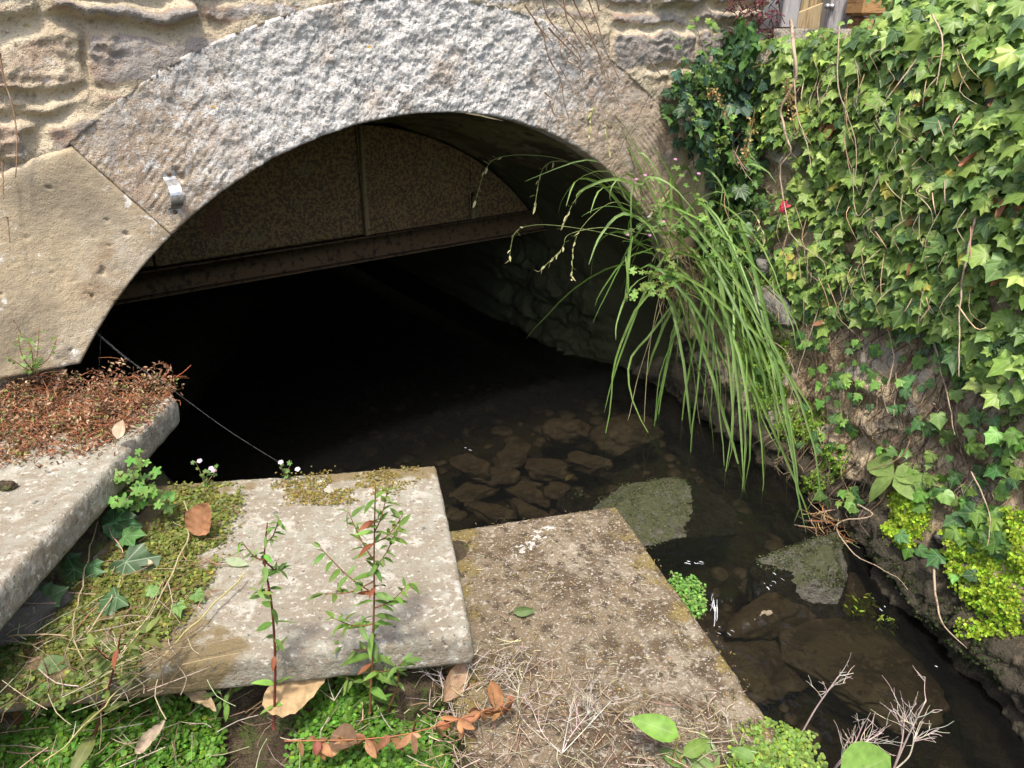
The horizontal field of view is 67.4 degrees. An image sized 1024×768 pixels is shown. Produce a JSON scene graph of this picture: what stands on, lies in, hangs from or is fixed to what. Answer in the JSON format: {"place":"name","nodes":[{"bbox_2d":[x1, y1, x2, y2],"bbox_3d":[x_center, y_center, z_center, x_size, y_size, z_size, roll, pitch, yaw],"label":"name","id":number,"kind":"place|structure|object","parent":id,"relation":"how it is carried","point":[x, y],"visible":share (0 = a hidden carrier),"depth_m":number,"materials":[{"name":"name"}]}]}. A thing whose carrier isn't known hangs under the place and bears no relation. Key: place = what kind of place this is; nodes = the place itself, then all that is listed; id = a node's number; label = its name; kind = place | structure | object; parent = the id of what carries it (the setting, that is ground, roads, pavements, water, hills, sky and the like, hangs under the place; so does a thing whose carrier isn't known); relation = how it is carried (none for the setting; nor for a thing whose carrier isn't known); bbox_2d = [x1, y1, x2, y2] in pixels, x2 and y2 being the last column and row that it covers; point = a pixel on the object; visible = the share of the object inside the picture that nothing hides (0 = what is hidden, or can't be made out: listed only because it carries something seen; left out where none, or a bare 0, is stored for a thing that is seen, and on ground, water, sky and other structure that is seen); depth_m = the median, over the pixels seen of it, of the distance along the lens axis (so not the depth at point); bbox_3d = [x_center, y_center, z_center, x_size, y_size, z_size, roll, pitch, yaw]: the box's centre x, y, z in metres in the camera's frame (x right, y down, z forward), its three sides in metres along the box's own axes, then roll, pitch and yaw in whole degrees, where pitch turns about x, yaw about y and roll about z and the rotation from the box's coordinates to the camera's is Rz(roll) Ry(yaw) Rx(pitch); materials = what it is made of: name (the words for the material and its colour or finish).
{"place":"outdoors","nodes":[
{"label":"outdoors","id":0,"kind":"place"},
{"bbox_2d":[373,670,441,728],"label":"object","id":1,"kind":"object","parent":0,"point":[421,689],"visible":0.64,"depth_m":1.69,"materials":[{"name":"stone"}]},
{"bbox_2d":[0,466,473,712],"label":"concrete slab","id":2,"kind":"structure","parent":1,"relation":"on","point":[432,629],"depth_m":1.74,"materials":[{"name":"grey concrete"}]},
{"bbox_2d":[0,622,157,720],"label":"ground cover","id":3,"kind":"object","parent":2,"relation":"on","point":[76,677],"visible":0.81,"depth_m":1.52,"materials":[{"name":"green plant"}]},
{"bbox_2d":[0,581,248,749],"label":"straw litter","id":4,"kind":"object","parent":2,"relation":"on","point":[121,663],"visible":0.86,"depth_m":1.51,"materials":[{"name":"beige plant"}]},
{"bbox_2d":[8,480,253,699],"bbox_3d":[-0.865,0.429,1.811,0.373,0.056,0.775,0,25,0],"label":"ground cover","id":5,"kind":"object","parent":2,"relation":"on","point":[151,546],"visible":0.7,"depth_m":1.76,"materials":[{"name":"green plant"}]},
{"bbox_2d":[29,655,67,673],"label":"fallen leaf","id":6,"kind":"object","parent":5,"relation":"on","point":[57,659],"visible":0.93,"depth_m":1.54,"materials":[{"name":"green plant"}]},
{"bbox_2d":[139,559,153,565],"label":"dead leaf","id":7,"kind":"object","parent":5,"relation":"on","point":[150,562],"visible":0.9,"depth_m":1.81,"materials":[{"name":"beige plant"}]},
{"bbox_2d":[35,503,261,678],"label":"straw litter","id":8,"kind":"object","parent":5,"relation":"on","point":[162,607],"visible":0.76,"depth_m":1.74,"materials":[{"name":"beige plant"}]},
{"bbox_2d":[184,502,211,537],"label":"dead leaf","id":9,"kind":"object","parent":5,"relation":"on","point":[197,518],"visible":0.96,"depth_m":1.91,"materials":[{"name":"brown plant"}]},
{"bbox_2d":[107,448,175,513],"bbox_3d":[-0.952,0.260,1.960,0.157,0.268,0.275,-14,28,-27],"label":"toadflax","id":10,"kind":"object","parent":2,"relation":"on","point":[137,494],"visible":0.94,"depth_m":1.91,"materials":[{"name":"plant"}]},
{"bbox_2d":[190,458,217,486],"bbox_3d":[-0.851,0.247,2.138,0.071,0.087,0.033,6,26,12],"label":"toadflax","id":11,"kind":"object","parent":2,"relation":"on","point":[202,475],"visible":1,"depth_m":2.13,"materials":[{"name":"green plant"}]},
{"bbox_2d":[222,557,247,566],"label":"fallen leaf","id":12,"kind":"object","parent":2,"relation":"on","point":[235,561],"visible":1,"depth_m":1.83,"materials":[{"name":"plant"}]},
{"bbox_2d":[269,465,422,505],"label":"slab moss","id":13,"kind":"object","parent":2,"relation":"on","point":[297,484],"visible":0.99,"depth_m":2.14,"materials":[{"name":"green plant"}]},
{"bbox_2d":[278,460,299,477],"bbox_3d":[-0.631,0.244,2.166,0.040,0.070,0.077,-22,33,-39],"label":"toadflax","id":14,"kind":"object","parent":13,"relation":"on","point":[281,463],"visible":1,"depth_m":2.16,"materials":[{"name":"green plant"}]},
{"bbox_2d":[0,54,836,767],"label":"ground","id":15,"kind":"structure","parent":0,"point":[198,338],"depth_m":4.99,"materials":[{"name":"soil"}]},
{"bbox_2d":[0,581,73,648],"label":"support stone","id":16,"kind":"object","parent":15,"relation":"on","point":[41,607],"visible":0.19,"depth_m":1.63,"materials":[{"name":"grey stone"}]},
{"bbox_2d":[0,393,179,630],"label":"concrete slab","id":17,"kind":"structure","parent":16,"relation":"on","point":[48,517],"depth_m":1.76,"materials":[{"name":"grey concrete"}]},
{"bbox_2d":[0,480,17,491],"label":"earth clod","id":18,"kind":"object","parent":17,"relation":"on","point":[8,485],"visible":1,"depth_m":1.76,"materials":[{"name":"soil"}]},
{"bbox_2d":[0,357,190,470],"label":"dead plant mat","id":19,"kind":"object","parent":17,"relation":"on","point":[103,404],"visible":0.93,"depth_m":2.10,"materials":[{"name":"brown plant"}]},
{"bbox_2d":[5,331,56,373],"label":"weed","id":20,"kind":"object","parent":19,"relation":"on","point":[34,364],"visible":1,"depth_m":2.12,"materials":[{"name":"plant"}]},
{"bbox_2d":[112,419,124,445],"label":"dead leaf","id":21,"kind":"object","parent":19,"relation":"on","point":[118,429],"visible":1,"depth_m":1.93,"materials":[{"name":"beige plant"}]},
{"bbox_2d":[0,693,227,767],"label":"ground cover","id":22,"kind":"object","parent":15,"relation":"on","point":[209,742],"visible":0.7,"depth_m":1.60,"materials":[{"name":"green plant"}]},
{"bbox_2d":[13,709,36,723],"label":"dead leaf","id":23,"kind":"object","parent":22,"relation":"on","point":[16,714],"visible":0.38,"depth_m":1.59,"materials":[{"name":"brown plant"}]},
{"bbox_2d":[70,615,164,767],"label":"willowherb","id":24,"kind":"object","parent":15,"relation":"on","point":[83,751],"visible":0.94,"depth_m":1.43,"materials":[{"name":"plant"}]},
{"bbox_2d":[8,501,244,762],"bbox_3d":[-0.846,0.504,1.683,0.465,0.115,0.794,0,25,0],"label":"ivy","id":25,"kind":"object","parent":15,"relation":"on","point":[125,525],"visible":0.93,"depth_m":1.78,"materials":[{"name":"green plant"}]},
{"bbox_2d":[156,694,176,709],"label":"weed","id":26,"kind":"object","parent":15,"relation":"on","point":[162,699],"visible":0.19,"depth_m":1.66,"materials":[{"name":"plant"}]},
{"bbox_2d":[184,691,215,711],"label":"dead leaf","id":27,"kind":"object","parent":15,"relation":"on","point":[199,698],"visible":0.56,"depth_m":1.63,"materials":[{"name":"beige plant"}]},
{"bbox_2d":[203,685,242,721],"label":"weed","id":28,"kind":"object","parent":15,"relation":"on","point":[227,696],"visible":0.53,"depth_m":1.64,"materials":[{"name":"plant"}]},
{"bbox_2d":[0,668,490,767],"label":"straw litter","id":29,"kind":"object","parent":15,"relation":"on","point":[218,754],"visible":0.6,"depth_m":1.59,"materials":[{"name":"beige plant"}]},
{"bbox_2d":[134,720,164,767],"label":"dead leaf","id":30,"kind":"object","parent":29,"relation":"on","point":[146,739],"visible":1,"depth_m":1.55,"materials":[{"name":"beige plant"}]},
{"bbox_2d":[235,514,295,729],"bbox_3d":[-0.443,0.480,1.467,0.101,0.611,0.163,-19,31,-35],"label":"willowherb","id":31,"kind":"object","parent":15,"relation":"on","point":[262,593],"visible":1,"depth_m":1.44,"materials":[{"name":"plant"}]},
{"bbox_2d":[245,679,324,717],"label":"dead leaf","id":32,"kind":"object","parent":15,"relation":"on","point":[294,697],"visible":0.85,"depth_m":1.62,"materials":[{"name":"beige plant"}]},
{"bbox_2d":[321,678,346,700],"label":"dead twig","id":33,"kind":"object","parent":15,"relation":"on","point":[331,692],"visible":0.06,"depth_m":1.68,"materials":[{"name":"wood"}]},
{"bbox_2d":[306,483,422,715],"bbox_3d":[-0.284,0.448,1.523,0.221,0.621,0.124,0,25,0],"label":"willowherb","id":34,"kind":"object","parent":15,"relation":"on","point":[380,675],"visible":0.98,"depth_m":1.50,"materials":[{"name":"plant"}]},
{"bbox_2d":[283,669,457,767],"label":"ground cover","id":35,"kind":"object","parent":15,"relation":"on","point":[387,757],"visible":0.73,"depth_m":1.67,"materials":[{"name":"green plant"}]},
{"bbox_2d":[326,723,356,749],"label":"dead leaf","id":36,"kind":"object","parent":35,"relation":"on","point":[345,730],"visible":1,"depth_m":1.58,"materials":[{"name":"brown plant"}]},
{"bbox_2d":[284,696,513,760],"bbox_3d":[-0.230,0.707,1.558,0.472,0.113,0.074,-2,25,-5],"label":"withered plant","id":37,"kind":"object","parent":35,"relation":"on","point":[321,748],"visible":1,"depth_m":1.56,"materials":[{"name":"brown plant"}]},
{"bbox_2d":[0,0,769,391],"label":"stone arch bridge","id":38,"kind":"structure","parent":15,"relation":"on","point":[120,106],"depth_m":2.42,"materials":[{"name":"grey stone"}]},
{"bbox_2d":[0,53,21,333],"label":"dead vine","id":39,"kind":"object","parent":38,"relation":"attached to","point":[1,65],"visible":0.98,"depth_m":1.97,"materials":[{"name":"brown plant"}]},
{"bbox_2d":[162,170,183,214],"bbox_3d":[-0.974,-0.546,2.214,0.036,0.124,0.065,-16,30,-31],"label":"pipe clamp","id":40,"kind":"object","parent":38,"relation":"attached to","point":[175,190],"visible":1,"depth_m":2.20,"materials":[{"name":"metal"}]},
{"bbox_2d":[99,335,274,459],"bbox_3d":[-0.968,0.043,2.237,0.662,0.332,0.080,11,27,23],"label":"spider thread","id":41,"kind":"object","parent":38,"relation":"attached to","point":[162,382],"visible":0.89,"depth_m":2.22,"materials":[{"name":"grey fabric"}]},
{"bbox_2d":[114,124,547,304],"bbox_3d":[-0.697,-0.854,3.451,2.500,0.600,0.100,-16,30,-31],"label":"steel screen","id":42,"kind":"object","parent":38,"relation":"attached to","point":[382,192],"visible":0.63,"depth_m":3.40,"materials":[{"name":"metal"}]},
{"bbox_2d":[524,0,665,120],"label":"dead vine","id":43,"kind":"object","parent":38,"relation":"attached to","point":[549,28],"visible":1,"depth_m":2.83,"materials":[{"name":"brown plant"}]},
{"bbox_2d":[624,178,665,235],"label":"weed","id":44,"kind":"object","parent":38,"relation":"on","point":[638,225],"visible":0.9,"depth_m":3.27,"materials":[{"name":"green plant"}]},
{"bbox_2d":[673,14,724,113],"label":"weed","id":45,"kind":"object","parent":38,"relation":"attached to","point":[713,25],"visible":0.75,"depth_m":3.06,"materials":[{"name":"plant"}]},
{"bbox_2d":[659,44,781,207],"bbox_3d":[1.007,-1.027,3.442,0.868,0.914,0.225,-17,30,-32],"label":"ivy","id":46,"kind":"object","parent":38,"relation":"attached to","point":[737,107],"visible":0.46,"depth_m":3.24,"materials":[{"name":"green plant"}]},
{"bbox_2d":[686,71,736,166],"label":"weed","id":47,"kind":"object","parent":46,"relation":"on","point":[692,103],"visible":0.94,"depth_m":3.17,"materials":[{"name":"plant"}]},
{"bbox_2d":[706,85,732,134],"bbox_3d":[0.845,-1.115,3.132,0.128,0.191,0.064,0,25,0],"label":"seed head","id":48,"kind":"object","parent":47,"relation":"on","point":[718,98],"visible":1,"depth_m":3.10},
{"bbox_2d":[716,16,774,79],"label":"shrub","id":49,"kind":"object","parent":46,"relation":"on","point":[748,36],"visible":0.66,"depth_m":3.22,"materials":[{"name":"green plant"}]},
{"bbox_2d":[720,0,784,62],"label":"creeper","id":50,"kind":"object","parent":38,"relation":"attached to","point":[741,13],"visible":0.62,"depth_m":3.28,"materials":[{"name":"plant"}]},
{"bbox_2d":[376,664,406,712],"bbox_3d":[-0.257,0.644,1.619,0.065,0.186,0.069,-10,27,-21],"label":"willowherb","id":51,"kind":"object","parent":15,"relation":"on","point":[388,707],"visible":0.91,"depth_m":1.64,"materials":[{"name":"plant"}]},
{"bbox_2d":[444,507,778,767],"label":"concrete slab","id":52,"kind":"structure","parent":15,"relation":"on","point":[601,569],"depth_m":1.82,"materials":[{"name":"grey concrete"}]},
{"bbox_2d":[442,664,468,703],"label":"dead leaf","id":53,"kind":"object","parent":52,"relation":"on","point":[459,679],"visible":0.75,"depth_m":1.69,"materials":[{"name":"beige plant"}]},
{"bbox_2d":[413,632,526,716],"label":"dead twig","id":54,"kind":"object","parent":52,"relation":"on","point":[441,681],"visible":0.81,"depth_m":1.69,"materials":[{"name":"wood"}]},
{"bbox_2d":[488,679,502,709],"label":"dead leaf","id":55,"kind":"object","parent":52,"relation":"on","point":[497,691],"visible":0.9,"depth_m":1.65,"materials":[{"name":"orange plant"}]},
{"bbox_2d":[508,607,535,616],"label":"fallen leaf","id":56,"kind":"object","parent":52,"relation":"on","point":[522,611],"visible":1,"depth_m":1.90,"materials":[{"name":"green plant"}]},
{"bbox_2d":[487,644,645,753],"bbox_3d":[0.092,0.657,1.626,0.355,0.177,0.208,11,27,21],"label":"dead twig","id":57,"kind":"object","parent":52,"relation":"on","point":[563,750],"visible":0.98,"depth_m":1.59,"materials":[{"name":"plant"}]},
{"bbox_2d":[399,633,756,767],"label":"straw litter","id":58,"kind":"object","parent":52,"relation":"on","point":[530,713],"visible":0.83,"depth_m":1.60,"materials":[{"name":"beige plant"}]},
{"bbox_2d":[460,513,745,711],"bbox_3d":[0.182,0.554,1.950,0.578,0.016,0.756,-4,25,-8],"label":"grit","id":59,"kind":"object","parent":52,"relation":"on","point":[598,615],"visible":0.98,"depth_m":1.88,"materials":[{"name":"beige gravel"}]},
{"bbox_2d":[461,509,768,737],"bbox_3d":[0.166,0.566,1.931,0.587,0.015,0.872,-8,26,-16],"label":"slab moss","id":60,"kind":"object","parent":52,"relation":"on","point":[604,641],"visible":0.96,"depth_m":1.83,"materials":[{"name":"brown plant"}]},
{"bbox_2d":[667,570,707,618],"bbox_3d":[0.467,0.555,2.033,0.107,0.056,0.181,0,25,0],"label":"moss cushion","id":61,"kind":"object","parent":52,"relation":"attached to","point":[698,604],"visible":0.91,"depth_m":2.03,"materials":[{"name":"green plant"}]},
{"bbox_2d":[629,713,753,767],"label":"leafy plant","id":62,"kind":"object","parent":52,"relation":"on","point":[660,727],"visible":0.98,"depth_m":1.51,"materials":[{"name":"green plant"}]},
{"bbox_2d":[723,716,827,767],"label":"ground cover","id":63,"kind":"object","parent":52,"relation":"on","point":[766,756],"visible":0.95,"depth_m":1.56,"materials":[{"name":"green plant"}]},
{"bbox_2d":[622,28,1023,741],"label":"rubble garden wall","id":64,"kind":"structure","parent":15,"relation":"on","point":[1008,696],"depth_m":2.85,"materials":[{"name":"stone"}]},
{"bbox_2d":[473,107,820,530],"bbox_3d":[0.787,-0.310,3.368,1.492,1.893,1.219,16,29,31],"label":"grass clump","id":65,"kind":"object","parent":64,"relation":"hanging from","point":[703,297],"visible":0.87,"depth_m":3.26,"materials":[{"name":"green grass leaf"},{"name":"straw"}]},
{"bbox_2d":[627,248,684,300],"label":"weed","id":66,"kind":"object","parent":65,"relation":"on","point":[652,286],"visible":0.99,"depth_m":3.28,"materials":[{"name":"plant"}]},
{"bbox_2d":[643,158,705,241],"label":"weed","id":67,"kind":"object","parent":65,"relation":"on","point":[663,223],"visible":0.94,"depth_m":3.21,"materials":[{"name":"green plant"}]},
{"bbox_2d":[697,212,749,275],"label":"weed","id":68,"kind":"object","parent":65,"relation":"on","point":[713,255],"visible":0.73,"depth_m":3.21,"materials":[{"name":"plant"}]},
{"bbox_2d":[695,142,769,308],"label":"ivy","id":69,"kind":"object","parent":64,"relation":"attached to","point":[746,194],"visible":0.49,"depth_m":3.42,"materials":[{"name":"green plant"}]},
{"bbox_2d":[737,108,757,163],"bbox_3d":[0.931,-0.978,3.022,0.057,0.216,0.065,17,30,33],"label":"seed head","id":70,"kind":"object","parent":64,"relation":"attached to","point":[745,140],"visible":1,"depth_m":3.03},
{"bbox_2d":[735,304,792,416],"bbox_3d":[1.085,-0.103,3.391,0.137,0.454,0.456,-9,26,-18],"label":"moss cushion","id":71,"kind":"object","parent":64,"relation":"attached to","point":[782,345],"visible":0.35,"depth_m":3.37,"materials":[{"name":"green plant"}]},
{"bbox_2d":[779,200,801,228],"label":"flower","id":72,"kind":"object","parent":64,"relation":"attached to","point":[781,207],"visible":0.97,"depth_m":3.14,"materials":[{"name":"red plant"}]},
{"bbox_2d":[773,400,829,444],"bbox_3d":[1.206,0.163,3.174,0.116,0.214,0.280,-11,27,-22],"label":"moss cushion","id":73,"kind":"object","parent":64,"relation":"attached to","point":[812,426],"visible":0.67,"depth_m":3.15,"materials":[{"name":"green plant"}]},
{"bbox_2d":[775,0,863,28],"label":"wooden gate","id":74,"kind":"structure","parent":64,"relation":"on","point":[819,14],"depth_m":3.63,"materials":[{"name":"grey wood"}]},
{"bbox_2d":[799,441,850,493],"bbox_3d":[1.230,0.338,3.014,0.100,0.269,0.186,-14,28,-27],"label":"moss cushion","id":75,"kind":"object","parent":64,"relation":"attached to","point":[834,468],"visible":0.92,"depth_m":3.00,"materials":[{"name":"green plant"}]},
{"bbox_2d":[713,0,1023,648],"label":"ivy","id":76,"kind":"object","parent":64,"relation":"attached to","point":[936,171],"visible":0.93,"depth_m":2.58,"materials":[{"name":"green plant"}]},
{"bbox_2d":[781,76,798,133],"bbox_3d":[1.072,-1.075,2.970,0.094,0.218,0.056,0,25,0],"label":"seed head","id":77,"kind":"object","parent":76,"relation":"on","point":[787,88],"visible":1,"depth_m":2.96},
{"bbox_2d":[867,454,933,506],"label":"young plant","id":78,"kind":"object","parent":64,"relation":"attached to","point":[903,480],"visible":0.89,"depth_m":2.67,"materials":[{"name":"green plant"}]},
{"bbox_2d":[879,491,933,549],"bbox_3d":[1.346,0.456,2.621,0.143,0.214,0.195,-19,31,-35],"label":"moss cushion","id":79,"kind":"object","parent":64,"relation":"attached to","point":[910,521],"visible":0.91,"depth_m":2.61,"materials":[{"name":"green plant"}]},
{"bbox_2d":[829,512,1005,689],"bbox_3d":[1.308,0.601,2.602,0.114,0.214,1.024,-5,26,-11],"label":"wall moss","id":80,"kind":"object","parent":64,"relation":"attached to","point":[955,651],"depth_m":2.36,"materials":[{"name":"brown plant"}]},
{"bbox_2d":[937,506,1023,640],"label":"moss cushion","id":81,"kind":"object","parent":64,"relation":"attached to","point":[999,592],"visible":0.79,"depth_m":2.26,"materials":[{"name":"green plant"}]},
{"bbox_2d":[802,654,854,731],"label":"dead twig","id":82,"kind":"object","parent":15,"relation":"on","point":[830,687],"visible":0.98,"depth_m":1.65,"materials":[{"name":"wood"}]},
{"bbox_2d":[846,0,884,28],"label":"timber sleeper","id":83,"kind":"object","parent":15,"relation":"on","point":[857,8],"visible":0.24,"depth_m":3.45,"materials":[{"name":"brown wood"}]},
{"bbox_2d":[841,741,890,767],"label":"leafy plant","id":84,"kind":"object","parent":15,"relation":"on","point":[860,754],"visible":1,"depth_m":1.56,"materials":[{"name":"green plant"}]},
{"bbox_2d":[834,711,900,767],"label":"dead twig","id":85,"kind":"object","parent":15,"relation":"on","point":[852,742],"visible":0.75,"depth_m":1.68,"materials":[{"name":"plant"}]},
{"bbox_2d":[872,666,953,767],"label":"dead twig","id":86,"kind":"object","parent":15,"relation":"on","point":[901,748],"visible":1,"depth_m":1.70,"materials":[{"name":"plant"}]},
{"bbox_2d":[149,238,1023,767],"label":"stream water","id":87,"kind":"structure","parent":0,"point":[369,366],"depth_m":3.36,"materials":[{"name":"black liquid"}]},
{"bbox_2d":[593,475,692,546],"bbox_3d":[0.516,0.555,3.013,0.822,0.254,0.444,-12,27,-23],"label":"stream boulder","id":88,"kind":"object","parent":87,"relation":"in","point":[653,512],"visible":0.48,"depth_m":2.97,"materials":[{"name":"green stone"}]},
{"bbox_2d":[464,447,937,666],"bbox_3d":[0.482,0.617,2.805,1.942,0.077,0.440,15,29,30],"label":"stream foam","id":89,"kind":"object","parent":87,"relation":"on","point":[714,607],"visible":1,"depth_m":2.50,"materials":[{"name":"grey liquid"}]},
{"bbox_2d":[754,610,772,619],"bbox_3d":[0.950,0.779,2.660,0.593,0.151,0.180,-12,28,-24],"label":"submerged stone","id":90,"kind":"object","parent":87,"relation":"in","point":[768,612],"visible":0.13,"depth_m":2.56,"materials":[{"name":"beige stone"}]},
{"bbox_2d":[755,531,847,603],"bbox_3d":[1.033,0.701,2.717,0.422,0.306,0.310,0,25,0],"label":"stream boulder","id":91,"kind":"object","parent":87,"relation":"in","point":[817,565],"visible":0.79,"depth_m":2.66,"materials":[{"name":"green stone"}]},
{"bbox_2d":[798,499,858,547],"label":"straw litter","id":92,"kind":"object","parent":87,"relation":"on","point":[823,518],"visible":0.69,"depth_m":2.87,"materials":[{"name":"beige plant"}]},
{"bbox_2d":[844,593,873,612],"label":"water weed","id":93,"kind":"object","parent":87,"relation":"in","point":[857,602],"visible":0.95,"depth_m":2.61,"materials":[{"name":"green plant"}]},
{"bbox_2d":[877,615,894,620],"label":"water weed","id":94,"kind":"object","parent":87,"relation":"in","point":[881,616],"visible":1,"depth_m":2.54,"materials":[{"name":"green plant"}]},
{"bbox_2d":[759,0,993,27],"label":"sky","id":95,"kind":"structure","parent":0,"point":[766,22],"materials":[{"name":"white"}]}
]}

